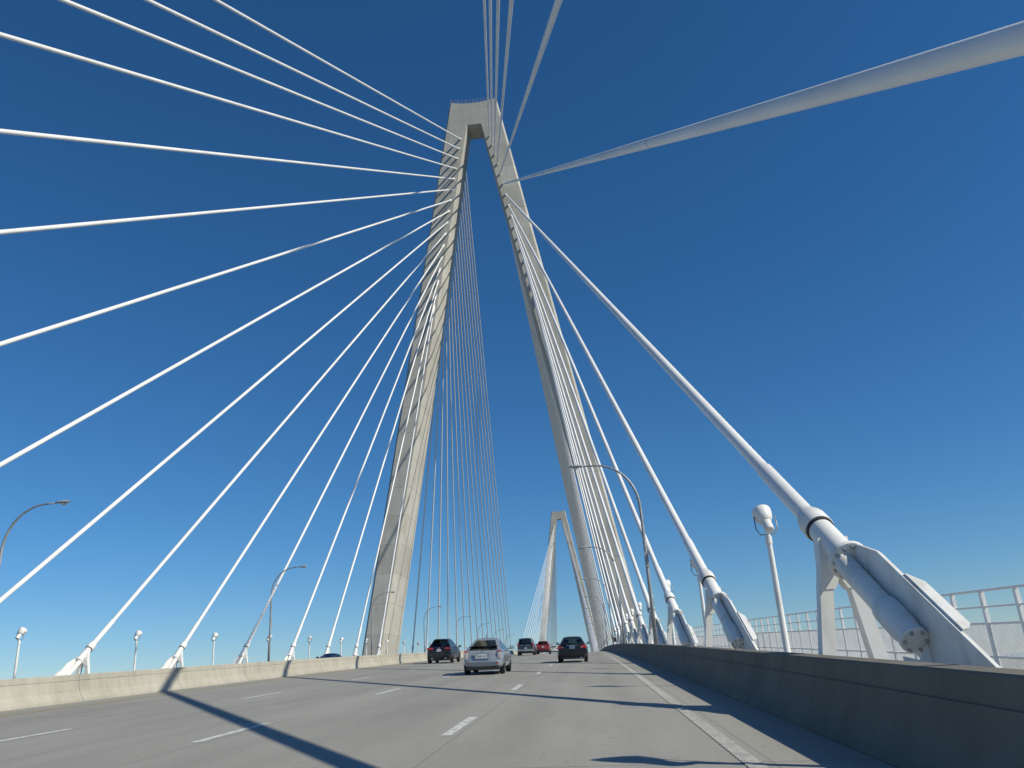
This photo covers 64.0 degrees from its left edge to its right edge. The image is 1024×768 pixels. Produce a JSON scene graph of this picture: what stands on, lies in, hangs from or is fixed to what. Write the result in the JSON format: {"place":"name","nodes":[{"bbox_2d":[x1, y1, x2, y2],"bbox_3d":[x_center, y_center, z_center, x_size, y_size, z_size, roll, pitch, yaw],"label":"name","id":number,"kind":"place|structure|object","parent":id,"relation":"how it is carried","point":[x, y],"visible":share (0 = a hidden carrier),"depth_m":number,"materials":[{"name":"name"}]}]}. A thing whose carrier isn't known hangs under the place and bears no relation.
{"place":"outdoors","nodes":[
{"label":"outdoors","id":0,"kind":"place"},
{"bbox_2d":[0,651,895,767],"bbox_3d":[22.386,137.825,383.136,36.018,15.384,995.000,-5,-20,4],"label":"road","id":1,"kind":"structure","parent":0,"point":[598,709],"depth_m":13.32,"materials":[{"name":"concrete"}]},
{"bbox_2d":[0,662,421,716],"bbox_3d":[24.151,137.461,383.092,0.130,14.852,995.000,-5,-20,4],"label":"median line","id":2,"kind":"object","parent":1,"relation":"on","point":[173,693],"visible":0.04,"depth_m":25.13,"materials":[{"name":"white paint"}]},
{"bbox_2d":[0,654,522,741],"bbox_3d":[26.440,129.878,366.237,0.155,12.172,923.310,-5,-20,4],"label":"lane marking","id":3,"kind":"object","parent":1,"relation":"on","point":[69,729],"visible":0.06,"depth_m":14.21,"materials":[{"name":"white paint"}]},
{"bbox_2d":[0,650,540,710],"bbox_3d":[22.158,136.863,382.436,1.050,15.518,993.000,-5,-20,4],"label":"median barrier","id":4,"kind":"object","parent":1,"relation":"on","point":[20,693],"visible":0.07,"depth_m":28.45,"materials":[{"name":"concrete"}]},
{"bbox_2d":[316,653,341,657],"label":"oncoming sedan","id":5,"kind":"object","parent":1,"relation":"on","point":[329,655],"visible":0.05,"depth_m":74.78,"materials":[{"name":"black paint"}]},
{"bbox_2d":[189,657,525,742],"bbox_3d":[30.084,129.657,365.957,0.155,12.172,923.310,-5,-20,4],"label":"lane marking","id":6,"kind":"object","parent":1,"relation":"on","point":[224,734],"visible":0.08,"depth_m":13.30,"materials":[{"name":"white paint"}]},
{"bbox_2d":[427,638,460,663],"bbox_3d":[-5.048,19.909,61.161,2.260,1.705,4.829,-3,-18,4],"label":"dark suv","id":7,"kind":"object","parent":1,"relation":"on","point":[441,649],"visible":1,"depth_m":59.18,"materials":[{"name":"paint"}]},
{"bbox_2d":[464,635,513,674],"bbox_3d":[-1.010,11.518,34.978,2.029,1.547,4.306,-3,-18,4],"label":"silver hatchback","id":8,"kind":"object","parent":1,"relation":"on","point":[486,653],"visible":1,"depth_m":33.14,"materials":[{"name":"paint"}]},
{"bbox_2d":[441,664,552,735],"bbox_3d":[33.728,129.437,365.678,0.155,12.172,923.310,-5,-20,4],"label":"lane marking","id":9,"kind":"object","parent":1,"relation":"on","point":[457,727],"visible":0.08,"depth_m":12.98,"materials":[{"name":"white paint"}]},
{"bbox_2d":[517,638,536,655],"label":"charcoal suv","id":10,"kind":"object","parent":1,"relation":"on","point":[526,646],"visible":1,"depth_m":92.31,"materials":[{"name":"paint"}]},
{"bbox_2d":[536,641,551,653],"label":"red hatchback","id":11,"kind":"object","parent":1,"relation":"on","point":[543,646],"visible":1,"depth_m":104.75,"materials":[{"name":"paint"}]},
{"bbox_2d":[556,636,589,662],"bbox_3d":[3.689,16.024,49.536,2.140,1.440,4.729,-3,-18,4],"label":"black sedan","id":12,"kind":"object","parent":1,"relation":"on","point":[573,647],"visible":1,"depth_m":47.38,"materials":[{"name":"paint"}]},
{"bbox_2d":[599,651,767,767],"bbox_3d":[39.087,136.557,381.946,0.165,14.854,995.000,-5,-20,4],"label":"edge line","id":13,"kind":"object","parent":1,"relation":"on","point":[698,719],"visible":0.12,"depth_m":9.79,"materials":[{"name":"paint"}]},
{"bbox_2d":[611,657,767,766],"bbox_3d":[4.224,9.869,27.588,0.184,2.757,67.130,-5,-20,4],"label":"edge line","id":14,"kind":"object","parent":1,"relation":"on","point":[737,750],"visible":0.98,"depth_m":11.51,"materials":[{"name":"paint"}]},
{"bbox_2d":[0,0,1023,679],"label":"sky","id":15,"kind":"structure","parent":0,"point":[841,282],"materials":[{"name":"blue"}]},
{"bbox_3d":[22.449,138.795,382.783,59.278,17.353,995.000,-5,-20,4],"label":"bridge deck","id":16,"kind":"structure","parent":0,"visible":0},
{"bbox_2d":[13,627,26,678],"bbox_3d":[-30.680,17.280,50.781,0.647,4.249,0.538,12,-25,-37],"label":"floodlight post","id":17,"kind":"object","parent":16,"relation":"on","point":[22,631],"visible":0.78,"depth_m":51.02,"materials":[{"name":"metal"}]},
{"bbox_2d":[0,500,70,566],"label":"street lamp","id":18,"kind":"object","parent":16,"relation":"on","point":[63,502],"visible":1,"depth_m":49.14,"materials":[{"name":"metal"}]},
{"bbox_2d":[53,647,90,675],"bbox_3d":[-29.814,19.279,55.111,1.380,3.122,4.158,-5,-20,4],"label":"cable anchorage","id":19,"kind":"object","parent":16,"relation":"on","point":[80,661],"visible":0.52,"depth_m":56.22,"materials":[{"name":"white paint"}]},
{"bbox_2d":[133,630,141,670],"bbox_3d":[-29.425,21.465,64.043,0.647,4.249,0.538,12,-25,-37],"label":"floodlight post","id":20,"kind":"object","parent":16,"relation":"on","point":[138,633],"visible":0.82,"depth_m":64.29,"materials":[{"name":"metal"}]},
{"bbox_2d":[160,647,183,668],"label":"cable anchorage","id":21,"kind":"object","parent":16,"relation":"on","point":[172,661],"visible":0.45,"depth_m":69.48,"materials":[{"name":"white paint"}]},
{"bbox_2d":[233,646,247,663],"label":"cable anchorage","id":22,"kind":"object","parent":16,"relation":"on","point":[241,657],"visible":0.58,"depth_m":82.78,"materials":[{"name":"white paint"}]},
{"bbox_2d":[268,565,306,660],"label":"street lamp","id":23,"kind":"object","parent":16,"relation":"on","point":[270,621],"visible":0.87,"depth_m":89.06,"materials":[{"name":"metal"}]},
{"bbox_2d":[284,647,294,659],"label":"cable anchorage","id":24,"kind":"object","parent":16,"relation":"on","point":[289,655],"visible":0.48,"depth_m":96.06,"materials":[{"name":"white paint"}]},
{"bbox_2d":[371,591,395,654],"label":"street lamp","id":25,"kind":"object","parent":16,"relation":"on","point":[371,618],"visible":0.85,"depth_m":130.69,"materials":[{"name":"metal"}]},
{"bbox_2d":[601,643,1023,767],"bbox_3d":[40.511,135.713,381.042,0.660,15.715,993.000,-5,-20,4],"label":"traffic barrier","id":26,"kind":"object","parent":16,"relation":"on","point":[903,714],"visible":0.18,"depth_m":8.51,"materials":[{"name":"concrete"}]},
{"bbox_3d":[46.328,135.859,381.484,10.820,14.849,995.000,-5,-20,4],"label":"footpath","id":27,"kind":"structure","parent":0,"visible":0},
{"bbox_2d":[582,578,613,643],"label":"street lamp","id":28,"kind":"object","parent":27,"relation":"on","point":[609,610],"visible":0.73,"depth_m":129.44,"materials":[{"name":"metal"}]},
{"bbox_2d":[579,547,624,643],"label":"street lamp","id":29,"kind":"object","parent":27,"relation":"on","point":[622,624],"visible":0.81,"depth_m":87.92,"materials":[{"name":"metal"}]},
{"bbox_2d":[569,465,657,643],"bbox_3d":[5.818,9.954,47.063,4.150,11.197,0.400,-5,-20,4],"label":"street lamp","id":30,"kind":"object","parent":27,"relation":"on","point":[576,467],"visible":0.88,"depth_m":46.91,"materials":[{"name":"metal"}]},
{"bbox_2d":[624,624,633,642],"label":"cable anchorage","id":31,"kind":"object","parent":27,"relation":"on","point":[626,631],"visible":0.43,"depth_m":94.36,"materials":[{"name":"white paint"}]},
{"bbox_2d":[629,620,641,642],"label":"cable anchorage","id":32,"kind":"object","parent":27,"relation":"on","point":[633,630],"visible":0.52,"depth_m":81.16,"materials":[{"name":"white paint"}]},
{"bbox_2d":[637,615,653,643],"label":"cable anchorage","id":33,"kind":"object","parent":27,"relation":"on","point":[642,628],"visible":0.59,"depth_m":67.73,"materials":[{"name":"white paint"}]},
{"bbox_2d":[648,609,666,643],"bbox_3d":[9.420,16.089,53.393,1.380,3.119,4.122,-5,-20,4],"label":"cable anchorage","id":34,"kind":"object","parent":27,"relation":"on","point":[662,636],"visible":0.53,"depth_m":53.92,"materials":[{"name":"white paint"}]},
{"bbox_2d":[666,580,675,644],"bbox_3d":[9.187,13.468,47.262,0.538,4.249,0.647,10,-24,-33],"label":"floodlight post","id":35,"kind":"object","parent":27,"relation":"on","point":[673,632],"visible":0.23,"depth_m":46.91,"materials":[{"name":"metal"}]},
{"bbox_2d":[667,598,697,645],"bbox_3d":[8.140,11.835,39.882,1.380,3.152,4.546,-5,-20,4],"label":"cable anchorage","id":36,"kind":"object","parent":27,"relation":"on","point":[685,632],"visible":0.87,"depth_m":40.44,"materials":[{"name":"white paint"}]},
{"bbox_2d":[690,559,704,630],"bbox_3d":[7.933,9.306,33.992,0.538,4.249,0.647,10,-24,-33],"label":"floodlight post","id":37,"kind":"object","parent":27,"relation":"on","point":[700,592],"visible":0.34,"depth_m":34.08,"materials":[{"name":"metal"}]},
{"bbox_2d":[703,577,758,649],"bbox_3d":[6.835,7.514,26.081,1.380,3.183,4.959,-5,-20,4],"label":"cable anchorage","id":38,"kind":"object","parent":27,"relation":"on","point":[738,630],"visible":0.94,"depth_m":26.61,"materials":[{"name":"white paint"}]},
{"bbox_2d":[752,504,790,651],"bbox_3d":[6.681,5.163,20.715,0.538,4.249,0.647,10,-24,-33],"label":"floodlight post","id":39,"kind":"object","parent":27,"relation":"on","point":[762,514],"visible":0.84,"depth_m":20.87,"materials":[{"name":"metal"}]},
{"bbox_2d":[653,584,1023,667],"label":"footpath railing","id":40,"kind":"object","parent":27,"relation":"on","point":[849,642],"visible":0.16,"depth_m":25.27,"materials":[{"name":"metal"}]},
{"bbox_2d":[809,519,1000,667],"bbox_3d":[5.509,3.142,12.029,1.380,3.215,5.364,-5,-20,4],"label":"cable anchorage","id":41,"kind":"object","parent":27,"relation":"on","point":[924,621],"visible":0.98,"depth_m":12.48,"materials":[{"name":"white paint"}]},
{"label":"water","id":42,"kind":"structure","parent":0,"visible":0},
{"bbox_2d":[362,95,642,655],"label":"bridge tower","id":43,"kind":"structure","parent":42,"relation":"in","point":[467,123],"depth_m":163.17,"materials":[{"name":"concrete"}]},
{"bbox_2d":[0,221,447,602],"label":"stay cable","id":44,"kind":"object","parent":43,"relation":"attached to","point":[14,588],"visible":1,"depth_m":66.01,"materials":[{"name":"white paint"}]},
{"bbox_2d":[0,210,449,467],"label":"stay cable","id":45,"kind":"object","parent":43,"relation":"attached to","point":[63,429],"visible":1,"depth_m":65.20,"materials":[{"name":"white paint"}]},
{"bbox_2d":[0,199,451,346],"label":"stay cable","id":46,"kind":"object","parent":43,"relation":"attached to","point":[51,327],"visible":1,"depth_m":64.56,"materials":[{"name":"white paint"}]},
{"bbox_2d":[0,188,452,234],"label":"stay cable","id":47,"kind":"object","parent":43,"relation":"attached to","point":[47,227],"visible":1,"depth_m":63.81,"materials":[{"name":"white paint"}]},
{"bbox_2d":[0,129,454,179],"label":"stay cable","id":48,"kind":"object","parent":43,"relation":"attached to","point":[48,136],"visible":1,"depth_m":63.34,"materials":[{"name":"white paint"}]},
{"bbox_2d":[0,32,456,169],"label":"stay cable","id":49,"kind":"object","parent":43,"relation":"attached to","point":[53,50],"visible":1,"depth_m":62.75,"materials":[{"name":"white paint"}]},
{"bbox_2d":[58,0,457,159],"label":"stay cable","id":50,"kind":"object","parent":43,"relation":"attached to","point":[103,16],"visible":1,"depth_m":68.95,"materials":[{"name":"white paint"}]},
{"bbox_2d":[85,232,446,651],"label":"stay cable","id":51,"kind":"object","parent":43,"relation":"attached to","point":[96,640],"visible":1,"depth_m":76.08,"materials":[{"name":"white paint"}]},
{"bbox_2d":[144,0,459,149],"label":"stay cable","id":52,"kind":"object","parent":43,"relation":"attached to","point":[165,8],"visible":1,"depth_m":79.92,"materials":[{"name":"white paint"}]},
{"bbox_2d":[179,244,444,648],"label":"stay cable","id":53,"kind":"object","parent":43,"relation":"attached to","point":[183,644],"visible":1,"depth_m":91.40,"materials":[{"name":"white paint"}]},
{"bbox_2d":[213,0,460,139],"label":"stay cable","id":54,"kind":"object","parent":43,"relation":"attached to","point":[284,38],"visible":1,"depth_m":91.80,"materials":[{"name":"white paint"}]},
{"bbox_2d":[243,256,442,647],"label":"stay cable","id":55,"kind":"object","parent":43,"relation":"attached to","point":[247,644],"visible":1,"depth_m":104.96,"materials":[{"name":"white paint"}]},
{"bbox_2d":[291,268,440,648],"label":"stay cable","id":56,"kind":"object","parent":43,"relation":"attached to","point":[293,644],"visible":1,"depth_m":118.41,"materials":[{"name":"white paint"}]},
{"bbox_2d":[326,280,438,647],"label":"stay cable","id":57,"kind":"object","parent":43,"relation":"attached to","point":[339,609],"visible":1,"depth_m":129.91,"materials":[{"name":"white paint"}]},
{"bbox_2d":[355,292,436,647],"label":"stay cable","id":58,"kind":"object","parent":43,"relation":"attached to","point":[360,628],"visible":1,"depth_m":140.38,"materials":[{"name":"white paint"}]},
{"bbox_2d":[377,305,434,647],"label":"stay cable","id":59,"kind":"object","parent":43,"relation":"attached to","point":[379,645],"visible":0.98,"depth_m":149.25,"materials":[{"name":"white paint"}]},
{"bbox_2d":[412,390,435,652],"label":"stay cable","id":60,"kind":"object","parent":43,"relation":"attached to","point":[423,527],"visible":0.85,"depth_m":166.57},
{"bbox_2d":[425,354,440,651],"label":"stay cable","id":61,"kind":"object","parent":43,"relation":"attached to","point":[426,647],"visible":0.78,"depth_m":175.56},
{"bbox_2d":[438,333,443,638],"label":"stay cable","id":62,"kind":"object","parent":43,"relation":"attached to","point":[441,483],"visible":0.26,"depth_m":182.80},
{"bbox_2d":[445,312,448,637],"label":"stay cable","id":63,"kind":"object","parent":43,"relation":"attached to","point":[447,480],"visible":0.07,"depth_m":189.08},
{"bbox_2d":[448,298,457,647],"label":"stay cable","id":64,"kind":"object","parent":43,"relation":"attached to","point":[452,462],"visible":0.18,"depth_m":194.69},
{"bbox_2d":[450,283,465,650],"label":"stay cable","id":65,"kind":"object","parent":43,"relation":"attached to","point":[457,461],"visible":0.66,"depth_m":200.93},
{"bbox_2d":[452,269,471,643],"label":"stay cable","id":66,"kind":"object","parent":43,"relation":"attached to","point":[461,449],"visible":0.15,"depth_m":205.27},
{"bbox_2d":[453,261,477,638],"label":"stay cable","id":67,"kind":"object","parent":43,"relation":"attached to","point":[465,439],"visible":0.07,"depth_m":209.76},
{"bbox_2d":[455,248,482,637],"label":"stay cable","id":68,"kind":"object","parent":43,"relation":"attached to","point":[468,430],"visible":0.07,"depth_m":213.64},
{"bbox_2d":[457,234,487,637],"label":"stay cable","id":69,"kind":"object","parent":43,"relation":"attached to","point":[471,423],"visible":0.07,"depth_m":216.99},
{"bbox_2d":[458,227,492,637],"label":"stay cable","id":70,"kind":"object","parent":43,"relation":"attached to","point":[474,417],"visible":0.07,"depth_m":221.19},
{"bbox_2d":[460,213,496,637],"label":"stay cable","id":71,"kind":"object","parent":43,"relation":"attached to","point":[476,409],"visible":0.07,"depth_m":224.10,"materials":[{"name":"metal"}]},
{"bbox_2d":[461,205,500,639],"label":"stay cable","id":72,"kind":"object","parent":43,"relation":"attached to","point":[479,403],"visible":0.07,"depth_m":227.44,"materials":[{"name":"metal"}]},
{"bbox_2d":[463,191,504,644],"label":"stay cable","id":73,"kind":"object","parent":43,"relation":"attached to","point":[481,397],"visible":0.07,"depth_m":230.68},
{"bbox_2d":[464,184,507,646],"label":"stay cable","id":74,"kind":"object","parent":43,"relation":"attached to","point":[484,393],"visible":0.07,"depth_m":234.05,"materials":[{"name":"metal"}]},
{"bbox_2d":[483,0,489,136],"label":"stay cable","id":75,"kind":"object","parent":43,"relation":"attached to","point":[485,28],"visible":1,"depth_m":102.08,"materials":[{"name":"white paint"}]},
{"bbox_2d":[466,173,511,650],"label":"stay cable","id":76,"kind":"object","parent":43,"relation":"attached to","point":[486,386],"visible":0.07,"depth_m":236.62,"materials":[{"name":"metal"}]},
{"bbox_2d":[488,0,492,145],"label":"stay cable","id":77,"kind":"object","parent":43,"relation":"attached to","point":[490,27],"visible":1,"depth_m":89.37,"materials":[{"name":"white paint"}]},
{"bbox_2d":[494,0,499,155],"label":"stay cable","id":78,"kind":"object","parent":43,"relation":"attached to","point":[497,36],"visible":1,"depth_m":82.03,"materials":[{"name":"white paint"}]},
{"bbox_2d":[496,0,513,164],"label":"stay cable","id":79,"kind":"object","parent":43,"relation":"attached to","point":[510,11],"visible":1,"depth_m":68.89,"materials":[{"name":"white paint"}]},
{"bbox_2d":[499,0,561,174],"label":"stay cable","id":80,"kind":"object","parent":43,"relation":"attached to","point":[552,18],"visible":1,"depth_m":43.17,"materials":[{"name":"white paint"}]},
{"bbox_2d":[509,233,599,649],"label":"stay cable","id":81,"kind":"object","parent":43,"relation":"attached to","point":[553,436],"visible":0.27,"depth_m":256.27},
{"bbox_2d":[511,240,599,646],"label":"stay cable","id":82,"kind":"object","parent":43,"relation":"attached to","point":[555,442],"visible":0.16,"depth_m":253.10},
{"bbox_2d":[513,247,599,644],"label":"stay cable","id":83,"kind":"object","parent":43,"relation":"attached to","point":[556,445],"visible":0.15,"depth_m":247.66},
{"bbox_2d":[516,258,601,649],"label":"stay cable","id":84,"kind":"object","parent":43,"relation":"attached to","point":[559,455],"visible":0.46,"depth_m":244.81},
{"bbox_2d":[519,269,601,648],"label":"stay cable","id":85,"kind":"object","parent":43,"relation":"attached to","point":[560,459],"visible":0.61,"depth_m":240.28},
{"bbox_2d":[522,280,602,648],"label":"stay cable","id":86,"kind":"object","parent":43,"relation":"attached to","point":[562,465],"visible":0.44,"depth_m":235.30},
{"bbox_2d":[525,291,602,647],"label":"stay cable","id":87,"kind":"object","parent":43,"relation":"attached to","point":[564,470],"visible":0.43,"depth_m":229.78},
{"bbox_2d":[528,302,603,646],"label":"stay cable","id":88,"kind":"object","parent":43,"relation":"attached to","point":[567,480],"visible":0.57,"depth_m":225.58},
{"bbox_2d":[531,313,603,644],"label":"stay cable","id":89,"kind":"object","parent":43,"relation":"attached to","point":[569,486],"visible":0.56,"depth_m":219.90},
{"bbox_2d":[534,324,604,644],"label":"stay cable","id":90,"kind":"object","parent":43,"relation":"attached to","point":[571,491],"visible":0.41,"depth_m":213.08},
{"bbox_2d":[538,339,605,644],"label":"stay cable","id":91,"kind":"object","parent":43,"relation":"attached to","point":[574,502],"visible":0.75,"depth_m":206.72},
{"bbox_2d":[526,273,621,627],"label":"stay cable","id":92,"kind":"object","parent":43,"relation":"attached to","point":[615,605],"visible":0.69,"depth_m":124.81,"materials":[{"name":"white paint"}]},
{"bbox_2d":[541,350,606,643],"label":"stay cable","id":93,"kind":"object","parent":43,"relation":"attached to","point":[577,509],"visible":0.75,"depth_m":199.62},
{"bbox_2d":[529,285,619,629],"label":"stay cable","id":94,"kind":"object","parent":43,"relation":"attached to","point":[615,620],"visible":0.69,"depth_m":133.87,"materials":[{"name":"white paint"}]},
{"bbox_2d":[533,300,616,631],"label":"stay cable","id":95,"kind":"object","parent":43,"relation":"attached to","point":[614,628],"visible":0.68,"depth_m":143.39,"materials":[{"name":"white paint"}]},
{"bbox_2d":[523,262,627,623],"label":"stay cable","id":96,"kind":"object","parent":43,"relation":"attached to","point":[608,563],"visible":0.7,"depth_m":115.83,"materials":[{"name":"white paint"}]},
{"bbox_2d":[520,250,633,620],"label":"stay cable","id":97,"kind":"object","parent":43,"relation":"attached to","point":[630,617],"visible":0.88,"depth_m":103.30,"materials":[{"name":"white paint"}]},
{"bbox_2d":[545,365,608,642],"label":"stay cable","id":98,"kind":"object","parent":43,"relation":"attached to","point":[578,512],"visible":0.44,"depth_m":191.19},
{"bbox_2d":[516,237,641,617],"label":"stay cable","id":99,"kind":"object","parent":43,"relation":"attached to","point":[636,607],"visible":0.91,"depth_m":88.92,"materials":[{"name":"white paint"}]},
{"bbox_2d":[550,383,609,641],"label":"stay cable","id":100,"kind":"object","parent":43,"relation":"attached to","point":[581,518],"visible":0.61,"depth_m":182.56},
{"bbox_2d":[556,405,610,640],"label":"stay cable","id":101,"kind":"object","parent":43,"relation":"attached to","point":[609,635],"visible":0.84,"depth_m":173.43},
{"bbox_2d":[513,226,654,611],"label":"stay cable","id":102,"kind":"object","parent":43,"relation":"attached to","point":[643,587],"visible":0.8,"depth_m":74.69,"materials":[{"name":"white paint"}]},
{"bbox_2d":[561,424,611,638],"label":"stay cable","id":103,"kind":"object","parent":43,"relation":"attached to","point":[588,538],"visible":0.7,"depth_m":163.48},
{"bbox_2d":[510,215,675,602],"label":"stay cable","id":104,"kind":"object","parent":43,"relation":"attached to","point":[668,594],"visible":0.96,"depth_m":58.34,"materials":[{"name":"white paint"}]},
{"bbox_2d":[507,204,715,587],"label":"stay cable","id":105,"kind":"object","parent":43,"relation":"attached to","point":[704,572],"visible":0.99,"depth_m":39.15,"materials":[{"name":"white paint"}]},
{"bbox_2d":[504,193,833,540],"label":"stay cable","id":106,"kind":"object","parent":43,"relation":"attached to","point":[803,511],"visible":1,"depth_m":20.11,"materials":[{"name":"white paint"}]},
{"bbox_2d":[502,21,1023,184],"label":"stay cable","id":107,"kind":"object","parent":43,"relation":"attached to","point":[999,45],"visible":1,"depth_m":10.94,"materials":[{"name":"white paint"}]},
{"bbox_2d":[539,509,598,653],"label":"bridge tower","id":108,"kind":"structure","parent":42,"relation":"in","point":[558,515],"depth_m":624.68,"materials":[{"name":"concrete"}]},
{"bbox_2d":[553,559,553,652],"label":"stay cable","id":109,"kind":"object","parent":108,"relation":"attached to","point":[553,602],"visible":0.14,"depth_m":674.37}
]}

